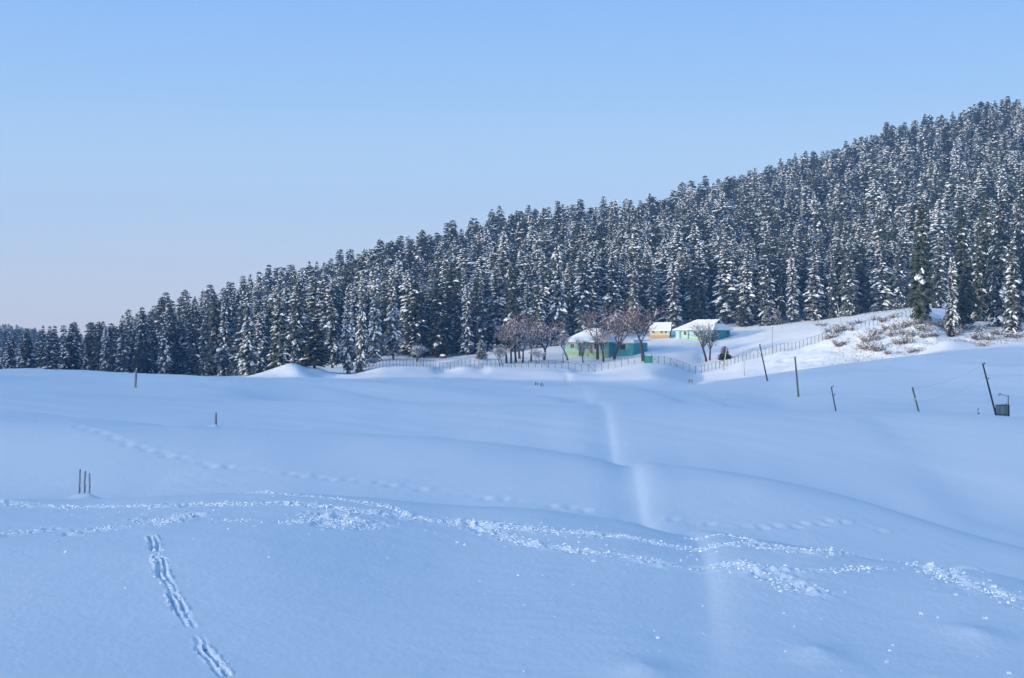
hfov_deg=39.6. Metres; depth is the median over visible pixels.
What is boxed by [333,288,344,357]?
fir tree
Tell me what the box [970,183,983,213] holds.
fir tree
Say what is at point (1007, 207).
fir tree
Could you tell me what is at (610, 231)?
fir tree
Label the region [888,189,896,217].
fir tree
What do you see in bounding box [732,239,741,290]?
fir tree
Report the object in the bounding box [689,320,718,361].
bare tree
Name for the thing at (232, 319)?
fir tree
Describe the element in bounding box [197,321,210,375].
fir tree
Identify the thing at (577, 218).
fir tree
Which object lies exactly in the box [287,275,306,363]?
fir tree
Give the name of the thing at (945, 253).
fir tree
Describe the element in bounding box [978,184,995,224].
fir tree
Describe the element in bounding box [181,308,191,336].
fir tree
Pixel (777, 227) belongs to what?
fir tree
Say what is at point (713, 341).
bare tree
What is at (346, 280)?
fir tree
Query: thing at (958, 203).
fir tree
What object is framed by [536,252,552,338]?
fir tree
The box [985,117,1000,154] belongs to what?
fir tree
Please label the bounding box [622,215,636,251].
fir tree
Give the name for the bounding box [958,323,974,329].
shrub
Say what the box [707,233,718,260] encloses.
fir tree
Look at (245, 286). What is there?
fir tree
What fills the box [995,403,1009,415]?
metal cage
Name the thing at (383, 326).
fir tree
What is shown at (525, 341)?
bare tree
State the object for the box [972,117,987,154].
fir tree
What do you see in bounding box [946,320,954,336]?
fir tree
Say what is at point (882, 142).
fir tree
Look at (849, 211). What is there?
fir tree
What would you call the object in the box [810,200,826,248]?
fir tree
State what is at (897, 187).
fir tree
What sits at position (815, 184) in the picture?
fir tree
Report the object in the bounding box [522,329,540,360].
bare tree
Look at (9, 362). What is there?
fir tree
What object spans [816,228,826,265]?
fir tree
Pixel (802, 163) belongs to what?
fir tree
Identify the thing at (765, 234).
fir tree
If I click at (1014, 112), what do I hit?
fir tree
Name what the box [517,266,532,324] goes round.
fir tree
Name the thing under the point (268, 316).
fir tree
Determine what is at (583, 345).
bare tree
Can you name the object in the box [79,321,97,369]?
fir tree
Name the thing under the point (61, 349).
fir tree
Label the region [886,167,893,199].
fir tree
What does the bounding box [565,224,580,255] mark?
fir tree
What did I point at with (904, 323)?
shrub
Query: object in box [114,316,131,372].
fir tree
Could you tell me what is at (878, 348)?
shrub
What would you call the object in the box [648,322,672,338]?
yellow hut
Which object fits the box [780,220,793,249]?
fir tree
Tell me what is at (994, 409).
utility pole
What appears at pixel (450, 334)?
fir tree
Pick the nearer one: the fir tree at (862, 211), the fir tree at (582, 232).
the fir tree at (862, 211)
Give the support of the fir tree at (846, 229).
on the snowy ground at (874, 465)
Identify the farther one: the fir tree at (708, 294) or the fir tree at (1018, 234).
the fir tree at (708, 294)
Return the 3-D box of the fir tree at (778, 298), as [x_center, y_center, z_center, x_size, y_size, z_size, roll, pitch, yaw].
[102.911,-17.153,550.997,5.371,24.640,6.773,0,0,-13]
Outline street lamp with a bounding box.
[998,393,1008,415]
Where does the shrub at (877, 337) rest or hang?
on the snowy ground at (874, 465)
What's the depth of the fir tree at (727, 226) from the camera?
645.30 m
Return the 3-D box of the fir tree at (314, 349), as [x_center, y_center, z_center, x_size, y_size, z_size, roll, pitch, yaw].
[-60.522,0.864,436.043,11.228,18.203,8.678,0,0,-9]
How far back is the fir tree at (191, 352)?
575.80 m
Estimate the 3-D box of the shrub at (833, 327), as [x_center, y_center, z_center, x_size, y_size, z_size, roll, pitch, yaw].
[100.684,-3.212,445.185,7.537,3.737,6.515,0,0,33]
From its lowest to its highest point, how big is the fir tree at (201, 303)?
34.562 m
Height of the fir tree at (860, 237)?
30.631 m
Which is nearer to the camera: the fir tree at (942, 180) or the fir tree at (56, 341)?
the fir tree at (56, 341)
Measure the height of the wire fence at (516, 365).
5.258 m
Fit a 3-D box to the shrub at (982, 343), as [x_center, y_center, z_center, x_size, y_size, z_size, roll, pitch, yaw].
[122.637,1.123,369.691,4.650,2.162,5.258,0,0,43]
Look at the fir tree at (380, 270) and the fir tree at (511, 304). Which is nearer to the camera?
the fir tree at (511, 304)
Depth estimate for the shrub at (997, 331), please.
399.42 m
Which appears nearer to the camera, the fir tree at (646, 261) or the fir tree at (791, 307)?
the fir tree at (791, 307)
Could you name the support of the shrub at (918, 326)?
on the snowy ground at (874, 465)
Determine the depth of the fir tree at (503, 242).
660.98 m
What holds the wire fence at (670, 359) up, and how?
on the snowy ground at (874, 465)
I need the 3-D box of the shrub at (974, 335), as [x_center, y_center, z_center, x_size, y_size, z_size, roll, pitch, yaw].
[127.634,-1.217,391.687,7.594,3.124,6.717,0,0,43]
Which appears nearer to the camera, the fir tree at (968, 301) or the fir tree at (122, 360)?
the fir tree at (968, 301)
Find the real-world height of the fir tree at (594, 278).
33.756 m
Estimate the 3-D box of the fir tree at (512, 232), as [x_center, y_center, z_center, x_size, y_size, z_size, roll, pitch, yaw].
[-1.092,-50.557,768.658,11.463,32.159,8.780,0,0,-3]
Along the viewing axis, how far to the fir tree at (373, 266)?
594.77 m
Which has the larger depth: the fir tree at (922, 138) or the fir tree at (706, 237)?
the fir tree at (922, 138)
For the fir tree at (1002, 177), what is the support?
on the snowy ground at (874, 465)
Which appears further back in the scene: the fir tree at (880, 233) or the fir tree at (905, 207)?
the fir tree at (905, 207)
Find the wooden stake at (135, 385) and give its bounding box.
[134,373,136,387]
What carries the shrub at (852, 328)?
on the snowy ground at (874, 465)
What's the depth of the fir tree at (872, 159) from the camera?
783.43 m
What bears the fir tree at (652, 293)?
on the snowy ground at (874, 465)
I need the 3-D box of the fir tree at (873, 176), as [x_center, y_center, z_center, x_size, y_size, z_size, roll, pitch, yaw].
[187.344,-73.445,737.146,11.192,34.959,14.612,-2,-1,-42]
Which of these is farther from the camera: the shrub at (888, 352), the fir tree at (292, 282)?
the fir tree at (292, 282)
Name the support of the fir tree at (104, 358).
on the snowy ground at (874, 465)
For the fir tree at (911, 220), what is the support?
on the snowy ground at (874, 465)
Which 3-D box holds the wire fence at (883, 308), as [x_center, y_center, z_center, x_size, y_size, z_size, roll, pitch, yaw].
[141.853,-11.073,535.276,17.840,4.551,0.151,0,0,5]
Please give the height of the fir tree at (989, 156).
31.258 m
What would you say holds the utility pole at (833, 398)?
on the snowy ground at (874, 465)
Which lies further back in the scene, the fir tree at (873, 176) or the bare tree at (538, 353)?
the fir tree at (873, 176)
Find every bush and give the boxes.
[366,357,378,363]
[409,344,428,361]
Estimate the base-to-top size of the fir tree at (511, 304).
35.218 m
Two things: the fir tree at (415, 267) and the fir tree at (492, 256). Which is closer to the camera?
the fir tree at (492, 256)
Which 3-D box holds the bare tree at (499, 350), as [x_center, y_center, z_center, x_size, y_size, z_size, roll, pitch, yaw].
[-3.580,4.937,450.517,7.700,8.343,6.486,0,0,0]
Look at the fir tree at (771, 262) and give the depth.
561.32 m
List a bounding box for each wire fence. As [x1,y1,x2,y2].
[367,356,641,371]
[652,331,828,373]
[836,310,910,334]
[867,304,908,313]
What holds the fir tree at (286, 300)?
on the snowy ground at (874, 465)
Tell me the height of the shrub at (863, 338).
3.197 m
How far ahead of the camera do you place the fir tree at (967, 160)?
737.88 m
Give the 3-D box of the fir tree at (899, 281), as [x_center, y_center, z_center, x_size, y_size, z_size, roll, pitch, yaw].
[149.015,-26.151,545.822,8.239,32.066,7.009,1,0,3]
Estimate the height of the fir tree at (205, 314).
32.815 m
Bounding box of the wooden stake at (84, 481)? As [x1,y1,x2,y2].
[84,469,85,492]
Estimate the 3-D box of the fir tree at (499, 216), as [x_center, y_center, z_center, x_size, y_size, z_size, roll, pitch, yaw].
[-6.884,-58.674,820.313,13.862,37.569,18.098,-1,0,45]
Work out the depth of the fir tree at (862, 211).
643.28 m
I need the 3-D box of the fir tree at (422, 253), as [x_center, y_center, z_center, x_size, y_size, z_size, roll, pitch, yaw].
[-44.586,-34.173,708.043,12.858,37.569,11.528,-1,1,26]
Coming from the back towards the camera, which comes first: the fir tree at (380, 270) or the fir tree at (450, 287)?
the fir tree at (380, 270)
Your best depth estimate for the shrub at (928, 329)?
402.46 m
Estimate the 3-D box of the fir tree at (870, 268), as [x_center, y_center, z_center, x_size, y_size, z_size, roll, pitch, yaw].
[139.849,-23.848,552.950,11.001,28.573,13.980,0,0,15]
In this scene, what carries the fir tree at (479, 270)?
on the snowy ground at (874, 465)
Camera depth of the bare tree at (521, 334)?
464.04 m
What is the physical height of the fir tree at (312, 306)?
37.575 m
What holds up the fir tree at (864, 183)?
on the snowy ground at (874, 465)
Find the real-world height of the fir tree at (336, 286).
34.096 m
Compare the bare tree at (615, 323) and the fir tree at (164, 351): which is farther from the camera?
the fir tree at (164, 351)
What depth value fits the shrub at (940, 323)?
412.03 m
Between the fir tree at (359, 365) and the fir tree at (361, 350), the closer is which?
the fir tree at (359, 365)
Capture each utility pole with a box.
[759,344,767,380]
[794,357,798,396]
[831,385,835,410]
[912,387,919,411]
[982,362,996,415]
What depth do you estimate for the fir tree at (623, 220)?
744.42 m
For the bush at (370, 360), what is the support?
on the snowy ground at (874, 465)
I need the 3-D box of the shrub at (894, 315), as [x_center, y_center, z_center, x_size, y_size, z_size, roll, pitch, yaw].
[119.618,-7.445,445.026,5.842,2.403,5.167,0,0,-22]
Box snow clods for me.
[0,490,1023,676]
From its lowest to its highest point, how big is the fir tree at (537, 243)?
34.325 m
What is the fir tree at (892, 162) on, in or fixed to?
on the snowy ground at (874, 465)
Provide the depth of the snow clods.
41.60 m
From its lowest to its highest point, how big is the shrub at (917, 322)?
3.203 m
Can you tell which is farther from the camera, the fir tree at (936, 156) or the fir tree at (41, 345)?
the fir tree at (936, 156)
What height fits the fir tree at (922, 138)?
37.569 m
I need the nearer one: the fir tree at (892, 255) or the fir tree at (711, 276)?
the fir tree at (892, 255)
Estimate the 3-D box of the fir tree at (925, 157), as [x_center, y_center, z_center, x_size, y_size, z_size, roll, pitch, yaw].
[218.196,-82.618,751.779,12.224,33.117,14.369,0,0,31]
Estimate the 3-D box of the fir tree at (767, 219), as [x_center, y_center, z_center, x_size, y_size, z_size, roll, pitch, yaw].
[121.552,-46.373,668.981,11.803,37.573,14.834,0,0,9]
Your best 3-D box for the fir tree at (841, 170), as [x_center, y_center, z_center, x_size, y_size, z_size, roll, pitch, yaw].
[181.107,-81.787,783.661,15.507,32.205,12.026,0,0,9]
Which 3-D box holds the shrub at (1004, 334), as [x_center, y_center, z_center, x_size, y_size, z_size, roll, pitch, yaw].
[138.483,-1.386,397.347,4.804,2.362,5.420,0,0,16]
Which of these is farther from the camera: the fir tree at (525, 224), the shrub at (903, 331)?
the fir tree at (525, 224)
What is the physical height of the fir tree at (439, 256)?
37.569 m
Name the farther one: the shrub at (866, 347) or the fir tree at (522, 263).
the fir tree at (522, 263)
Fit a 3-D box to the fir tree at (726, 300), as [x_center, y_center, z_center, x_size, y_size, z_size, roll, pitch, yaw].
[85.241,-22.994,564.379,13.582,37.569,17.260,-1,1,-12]
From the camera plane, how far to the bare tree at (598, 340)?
474.65 m
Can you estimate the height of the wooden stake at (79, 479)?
1.585 m
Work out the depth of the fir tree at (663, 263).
578.51 m
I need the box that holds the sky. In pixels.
[0,0,1023,339]
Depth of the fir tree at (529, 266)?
610.77 m
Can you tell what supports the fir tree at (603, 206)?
on the snowy ground at (874, 465)
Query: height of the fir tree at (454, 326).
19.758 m
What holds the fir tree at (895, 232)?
on the snowy ground at (874, 465)
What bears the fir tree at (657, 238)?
on the snowy ground at (874, 465)
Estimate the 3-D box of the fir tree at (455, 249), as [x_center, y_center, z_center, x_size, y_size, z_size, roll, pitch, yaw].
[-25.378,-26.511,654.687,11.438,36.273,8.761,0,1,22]
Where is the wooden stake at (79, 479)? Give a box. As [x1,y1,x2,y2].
[78,468,80,493]
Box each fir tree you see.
[2,334,16,368]
[15,333,26,367]
[18,328,34,367]
[34,326,47,368]
[40,326,59,369]
[52,326,60,356]
[57,325,68,369]
[62,323,80,369]
[78,342,90,369]
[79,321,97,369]
[86,321,107,370]
[98,328,111,371]
[107,327,123,371]
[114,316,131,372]
[131,307,152,373]
[149,323,157,373]
[154,298,165,350]
[155,307,184,373]
[155,313,173,373]
[174,317,188,374]
[181,305,202,375]
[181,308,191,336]
[196,297,207,338]
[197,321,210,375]
[204,300,216,374]
[205,291,221,375]
[213,294,233,375]
[226,295,238,359]
[226,299,249,374]
[235,289,260,375]
[239,279,249,302]
[246,298,271,372]
[251,274,267,299]
[252,286,261,309]
[252,312,270,372]
[263,300,274,368]
[266,292,290,367]
[273,267,292,291]
[280,288,292,334]
[283,280,311,364]
[287,267,295,290]
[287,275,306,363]
[298,312,331,368]
[306,273,322,335]
[309,273,342,363]
[323,285,341,367]
[328,276,345,313]
[333,249,345,274]
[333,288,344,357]
[339,269,352,297]
[339,286,355,373]
[339,289,368,361]
[354,275,369,366]
[354,360,364,372]
[355,256,368,286]
[364,270,380,310]
[366,272,384,360]
[368,261,377,289]
[374,239,385,265]
[374,256,385,285]
[380,275,400,353]
[384,243,397,268]
[394,261,405,294]
[398,270,417,355]
[405,239,414,267]
[410,260,424,282]
[411,233,422,271]
[415,235,428,274]
[422,284,436,354]
[424,264,438,290]
[430,249,445,280]
[440,262,461,334]
[442,301,456,355]
[450,244,462,271]
[450,306,460,353]
[454,248,475,286]
[454,288,476,353]
[457,235,468,254]
[458,284,475,354]
[464,224,474,247]
[468,263,488,328]
[470,274,492,348]
[472,277,489,352]
[473,225,484,262]
[473,340,488,359]
[475,255,491,305]
[480,226,495,262]
[485,264,506,347]
[486,248,498,296]
[487,218,496,240]
[491,205,506,237]
[495,248,509,297]
[497,234,510,270]
[502,262,521,351]
[506,217,515,246]
[514,215,529,259]
[514,252,528,282]
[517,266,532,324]
[522,283,532,344]
[523,226,537,261]
[524,252,535,275]
[528,273,546,348]
[531,236,547,263]
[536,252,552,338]
[537,228,553,267]
[538,207,551,230]
[549,225,563,253]
[552,201,562,234]
[558,223,568,246]
[562,259,576,290]
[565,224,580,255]
[565,272,577,337]
[569,204,585,231]
[578,221,590,244]
[578,252,604,327]
[589,257,609,327]
[595,223,607,251]
[598,196,609,219]
[607,204,617,236]
[607,221,614,251]
[614,226,628,264]
[617,209,625,234]
[620,248,628,270]
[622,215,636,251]
[622,248,655,328]
[625,260,643,332]
[626,233,642,265]
[640,249,656,313]
[641,212,650,234]
[644,268,657,331]
[649,219,662,262]
[653,247,663,318]
[655,246,672,318]
[656,260,684,321]
[659,213,671,236]
[668,230,684,278]
[678,264,689,317]
[679,245,690,279]
[682,248,707,323]
[684,208,692,247]
[685,223,705,255]
[692,241,712,318]
[693,220,711,254]
[700,176,709,199]
[700,245,714,313]
[704,215,716,251]
[705,246,715,299]
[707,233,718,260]
[708,235,738,323]
[709,186,717,214]
[711,193,733,227]
[711,236,723,299]
[716,346,732,359]
[720,215,733,251]
[723,176,734,200]
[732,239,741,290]
[732,241,760,322]
[733,185,746,221]
[735,216,744,248]
[735,249,758,324]
[735,299,747,326]
[745,203,757,240]
[748,176,759,205]
[753,265,772,323]
[754,240,783,312]
[755,227,761,261]
[757,222,772,274]
[758,258,776,325]
[761,306,771,325]
[762,201,777,236]
[772,216,782,254]
[772,263,784,322]
[773,309,782,324]
[774,230,785,274]
[777,188,786,217]
[778,162,787,194]
[779,247,789,314]
[780,196,795,229]
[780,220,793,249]
[782,235,803,314]
[783,257,800,321]
[784,166,794,201]
[790,204,801,231]
[792,178,802,214]
[794,157,802,178]
[795,221,809,264]
[798,155,806,182]
[798,235,812,302]
[799,186,812,221]
[801,244,827,320]
[808,225,817,245]
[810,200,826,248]
[812,177,821,218]
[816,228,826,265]
[820,155,832,184]
[820,174,830,202]
[820,201,832,250]
[821,245,839,317]
[826,181,837,213]
[826,253,839,317]
[827,200,838,232]
[829,242,850,311]
[830,210,842,241]
[831,182,850,219]
[834,163,847,182]
[836,241,861,315]
[838,217,852,250]
[845,199,855,229]
[848,173,859,201]
[852,138,858,166]
[853,224,864,258]
[853,242,872,312]
[854,170,869,211]
[857,202,869,233]
[862,217,874,257]
[864,241,880,310]
[865,147,878,175]
[865,179,882,222]
[866,165,880,190]
[866,238,898,310]
[869,210,892,286]
[874,150,889,178]
[876,174,889,210]
[877,133,886,157]
[881,194,894,227]
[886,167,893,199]
[888,150,897,183]
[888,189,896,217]
[888,241,907,304]
[889,228,898,258]
[890,229,909,308]
[891,162,904,205]
[892,206,907,227]
[893,227,913,301]
[894,126,905,156]
[894,190,903,219]
[900,139,915,169]
[902,184,918,223]
[903,157,912,185]
[904,199,918,247]
[916,125,927,161]
[916,153,929,189]
[916,171,937,205]
[920,136,933,164]
[923,186,932,219]
[929,142,939,171]
[929,211,949,268]
[929,235,949,299]
[930,241,947,308]
[931,161,940,192]
[932,199,949,229]
[937,157,951,182]
[938,166,946,195]
[940,229,951,296]
[941,127,951,160]
[943,212,953,238]
[943,256,960,330]
[944,171,964,208]
[945,205,979,327]
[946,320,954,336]
[948,141,962,162]
[952,159,964,189]
[953,184,968,233]
[962,150,974,174]
[964,194,977,224]
[966,109,976,145]
[966,130,973,154]
[969,205,979,230]
[969,220,987,320]
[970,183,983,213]
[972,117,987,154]
[972,168,991,194]
[973,145,988,171]
[975,195,1004,320]
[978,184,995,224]
[984,139,996,176]
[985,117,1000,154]
[987,166,993,192]
[994,168,1010,217]
[996,131,1008,171]
[998,163,1016,193]
[1001,191,1011,225]
[1002,140,1017,166]
[1002,235,1022,332]
[1004,183,1014,220]
[1005,151,1021,200]
[1009,120,1016,139]
[1010,102,1017,127]
[1011,186,1023,320]
[1013,123,1023,158]
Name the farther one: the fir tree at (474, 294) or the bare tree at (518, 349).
the fir tree at (474, 294)
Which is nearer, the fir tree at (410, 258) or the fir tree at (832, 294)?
the fir tree at (832, 294)
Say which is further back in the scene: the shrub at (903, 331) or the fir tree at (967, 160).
the fir tree at (967, 160)
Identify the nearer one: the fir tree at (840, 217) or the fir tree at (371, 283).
the fir tree at (371, 283)
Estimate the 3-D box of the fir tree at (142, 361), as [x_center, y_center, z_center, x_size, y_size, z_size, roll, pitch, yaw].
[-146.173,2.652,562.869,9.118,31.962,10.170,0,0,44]
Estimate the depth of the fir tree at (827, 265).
553.76 m
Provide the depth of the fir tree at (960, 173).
705.98 m
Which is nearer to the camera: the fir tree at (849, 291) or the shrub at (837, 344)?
the shrub at (837, 344)
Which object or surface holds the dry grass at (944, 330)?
on the snowy ground at (874, 465)
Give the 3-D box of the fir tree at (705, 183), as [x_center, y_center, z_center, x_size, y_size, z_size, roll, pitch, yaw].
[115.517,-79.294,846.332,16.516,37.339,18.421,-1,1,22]
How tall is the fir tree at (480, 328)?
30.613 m
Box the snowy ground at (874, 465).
[0,293,1023,677]
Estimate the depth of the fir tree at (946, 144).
795.95 m
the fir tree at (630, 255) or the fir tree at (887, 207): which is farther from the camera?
the fir tree at (887, 207)
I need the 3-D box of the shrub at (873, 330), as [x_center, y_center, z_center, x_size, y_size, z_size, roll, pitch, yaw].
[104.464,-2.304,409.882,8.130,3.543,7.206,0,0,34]
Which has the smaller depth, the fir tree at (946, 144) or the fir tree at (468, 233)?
the fir tree at (468, 233)
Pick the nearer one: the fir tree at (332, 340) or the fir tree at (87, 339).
the fir tree at (332, 340)
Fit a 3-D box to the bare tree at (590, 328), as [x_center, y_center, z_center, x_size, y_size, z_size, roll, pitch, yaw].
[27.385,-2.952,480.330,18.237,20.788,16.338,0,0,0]
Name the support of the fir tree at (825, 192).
on the snowy ground at (874, 465)
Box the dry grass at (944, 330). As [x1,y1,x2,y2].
[822,316,1023,364]
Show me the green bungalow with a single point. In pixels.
(629, 346)
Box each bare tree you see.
[489,344,511,365]
[491,310,540,358]
[491,323,522,362]
[501,326,529,362]
[506,312,529,362]
[511,317,566,359]
[515,330,533,362]
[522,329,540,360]
[528,349,548,363]
[555,331,571,360]
[569,302,616,359]
[573,338,591,362]
[589,329,619,361]
[600,305,639,359]
[616,304,670,360]
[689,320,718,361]
[703,329,720,359]
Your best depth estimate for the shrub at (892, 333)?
404.09 m
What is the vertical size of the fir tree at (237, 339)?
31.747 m
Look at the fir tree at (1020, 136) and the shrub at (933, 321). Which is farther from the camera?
the fir tree at (1020, 136)
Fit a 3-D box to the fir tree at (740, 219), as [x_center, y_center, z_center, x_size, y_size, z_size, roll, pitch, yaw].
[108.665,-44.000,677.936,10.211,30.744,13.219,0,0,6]
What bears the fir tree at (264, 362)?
on the snowy ground at (874, 465)
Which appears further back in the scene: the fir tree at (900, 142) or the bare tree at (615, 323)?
the fir tree at (900, 142)
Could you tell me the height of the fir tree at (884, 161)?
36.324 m
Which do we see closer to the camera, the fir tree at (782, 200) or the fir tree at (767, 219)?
the fir tree at (767, 219)
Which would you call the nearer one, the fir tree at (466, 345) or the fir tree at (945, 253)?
the fir tree at (466, 345)
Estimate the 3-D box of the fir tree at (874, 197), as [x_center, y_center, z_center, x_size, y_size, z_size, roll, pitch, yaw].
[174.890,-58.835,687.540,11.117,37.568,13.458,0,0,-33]
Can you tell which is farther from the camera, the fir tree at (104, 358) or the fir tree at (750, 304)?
the fir tree at (104, 358)
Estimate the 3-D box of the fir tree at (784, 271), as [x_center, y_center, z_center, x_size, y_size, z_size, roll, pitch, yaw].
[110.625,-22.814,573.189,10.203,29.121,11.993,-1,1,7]
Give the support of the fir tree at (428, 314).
on the snowy ground at (874, 465)
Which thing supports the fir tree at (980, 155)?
on the snowy ground at (874, 465)
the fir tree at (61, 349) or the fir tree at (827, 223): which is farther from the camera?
the fir tree at (827, 223)
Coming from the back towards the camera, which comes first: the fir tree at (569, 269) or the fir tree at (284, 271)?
the fir tree at (284, 271)
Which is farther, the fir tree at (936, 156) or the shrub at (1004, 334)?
the fir tree at (936, 156)
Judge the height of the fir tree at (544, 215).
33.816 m
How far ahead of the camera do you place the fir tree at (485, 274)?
585.63 m
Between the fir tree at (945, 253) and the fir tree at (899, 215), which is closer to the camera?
the fir tree at (945, 253)
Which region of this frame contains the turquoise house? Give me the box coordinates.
[672,319,733,340]
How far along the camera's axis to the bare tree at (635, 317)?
454.49 m
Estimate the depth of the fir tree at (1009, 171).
698.36 m
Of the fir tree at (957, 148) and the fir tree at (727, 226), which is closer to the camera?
the fir tree at (727, 226)
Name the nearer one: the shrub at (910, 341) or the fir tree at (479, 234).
the shrub at (910, 341)
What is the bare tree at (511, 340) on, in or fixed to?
on the snowy ground at (874, 465)
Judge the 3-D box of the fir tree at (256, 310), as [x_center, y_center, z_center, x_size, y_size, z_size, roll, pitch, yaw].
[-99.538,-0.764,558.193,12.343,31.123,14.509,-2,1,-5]
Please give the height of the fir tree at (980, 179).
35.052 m
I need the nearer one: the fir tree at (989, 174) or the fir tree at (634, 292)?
the fir tree at (634, 292)
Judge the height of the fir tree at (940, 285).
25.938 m
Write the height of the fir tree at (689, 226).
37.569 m
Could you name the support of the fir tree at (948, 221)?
on the snowy ground at (874, 465)
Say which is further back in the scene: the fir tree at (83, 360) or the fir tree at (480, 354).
the fir tree at (83, 360)
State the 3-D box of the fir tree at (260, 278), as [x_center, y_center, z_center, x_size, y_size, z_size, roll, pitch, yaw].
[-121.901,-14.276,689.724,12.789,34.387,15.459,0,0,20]
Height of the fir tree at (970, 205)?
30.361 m
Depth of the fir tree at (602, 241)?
661.15 m
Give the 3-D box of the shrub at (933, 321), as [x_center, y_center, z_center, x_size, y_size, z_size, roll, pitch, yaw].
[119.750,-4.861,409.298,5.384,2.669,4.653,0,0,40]
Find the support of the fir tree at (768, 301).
on the snowy ground at (874, 465)
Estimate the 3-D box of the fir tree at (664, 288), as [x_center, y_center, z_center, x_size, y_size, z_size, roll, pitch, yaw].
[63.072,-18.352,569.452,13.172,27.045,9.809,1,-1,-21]
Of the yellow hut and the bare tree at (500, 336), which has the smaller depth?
the bare tree at (500, 336)
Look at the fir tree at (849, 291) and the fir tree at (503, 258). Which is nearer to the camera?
the fir tree at (849, 291)
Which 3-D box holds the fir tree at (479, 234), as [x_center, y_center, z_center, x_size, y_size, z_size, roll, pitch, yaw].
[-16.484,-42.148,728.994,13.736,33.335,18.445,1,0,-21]
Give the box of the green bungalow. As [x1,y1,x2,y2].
[565,328,649,356]
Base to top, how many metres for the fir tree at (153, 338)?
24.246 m
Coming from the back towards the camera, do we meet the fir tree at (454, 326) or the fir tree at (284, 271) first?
the fir tree at (284, 271)
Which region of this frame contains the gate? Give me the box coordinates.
[644,355,651,362]
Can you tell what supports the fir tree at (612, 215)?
on the snowy ground at (874, 465)
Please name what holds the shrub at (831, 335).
on the snowy ground at (874, 465)
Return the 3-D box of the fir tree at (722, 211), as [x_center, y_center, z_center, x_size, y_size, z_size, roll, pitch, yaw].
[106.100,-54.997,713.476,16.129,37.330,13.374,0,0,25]
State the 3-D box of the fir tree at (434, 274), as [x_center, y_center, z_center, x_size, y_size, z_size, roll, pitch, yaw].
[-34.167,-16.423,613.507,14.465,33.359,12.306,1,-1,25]
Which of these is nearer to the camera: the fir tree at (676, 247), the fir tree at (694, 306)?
the fir tree at (694, 306)
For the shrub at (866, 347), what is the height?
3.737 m
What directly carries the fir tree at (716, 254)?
on the snowy ground at (874, 465)
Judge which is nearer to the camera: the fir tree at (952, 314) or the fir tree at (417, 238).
the fir tree at (952, 314)
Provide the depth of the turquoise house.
525.35 m
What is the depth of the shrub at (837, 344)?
410.65 m
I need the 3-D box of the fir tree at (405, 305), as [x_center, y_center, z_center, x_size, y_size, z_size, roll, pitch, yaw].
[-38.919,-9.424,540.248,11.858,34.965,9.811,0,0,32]
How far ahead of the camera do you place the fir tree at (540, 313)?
524.76 m
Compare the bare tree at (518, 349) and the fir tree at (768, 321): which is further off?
the fir tree at (768, 321)
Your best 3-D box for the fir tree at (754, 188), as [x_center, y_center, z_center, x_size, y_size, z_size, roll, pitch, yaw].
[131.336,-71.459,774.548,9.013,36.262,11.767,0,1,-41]
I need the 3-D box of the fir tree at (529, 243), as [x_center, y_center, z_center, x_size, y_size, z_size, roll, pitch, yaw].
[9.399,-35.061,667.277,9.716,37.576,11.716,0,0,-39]
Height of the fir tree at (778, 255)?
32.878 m
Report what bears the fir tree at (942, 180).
on the snowy ground at (874, 465)
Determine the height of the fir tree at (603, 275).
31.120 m
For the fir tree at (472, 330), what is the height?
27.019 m
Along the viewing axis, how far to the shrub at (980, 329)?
413.71 m
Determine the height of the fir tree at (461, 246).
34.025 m
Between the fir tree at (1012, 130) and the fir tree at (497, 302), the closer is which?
the fir tree at (497, 302)
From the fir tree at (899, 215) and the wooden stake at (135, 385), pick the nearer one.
the wooden stake at (135, 385)
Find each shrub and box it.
[823,331,843,339]
[824,323,845,332]
[831,338,850,346]
[835,322,850,330]
[844,324,858,330]
[849,333,874,342]
[853,338,880,350]
[860,325,887,335]
[868,332,889,340]
[868,343,887,351]
[875,315,888,321]
[879,323,892,330]
[880,327,899,336]
[882,350,897,354]
[886,312,904,318]
[887,335,911,344]
[891,321,905,329]
[893,326,911,335]
[894,318,912,327]
[896,333,917,343]
[903,329,922,336]
[904,315,923,324]
[909,322,931,330]
[917,324,935,332]
[919,319,937,325]
[923,330,943,336]
[931,318,945,327]
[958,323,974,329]
[960,329,987,339]
[967,323,986,331]
[973,339,992,345]
[979,333,995,340]
[988,327,1008,335]
[1000,330,1014,336]
[1003,332,1023,337]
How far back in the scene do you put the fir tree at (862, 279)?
547.86 m
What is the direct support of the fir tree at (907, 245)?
on the snowy ground at (874, 465)
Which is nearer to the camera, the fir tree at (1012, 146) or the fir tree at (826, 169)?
the fir tree at (1012, 146)
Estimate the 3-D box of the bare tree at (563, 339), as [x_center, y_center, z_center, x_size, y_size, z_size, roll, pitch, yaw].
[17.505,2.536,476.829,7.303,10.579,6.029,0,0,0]
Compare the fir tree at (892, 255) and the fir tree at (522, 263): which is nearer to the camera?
the fir tree at (892, 255)

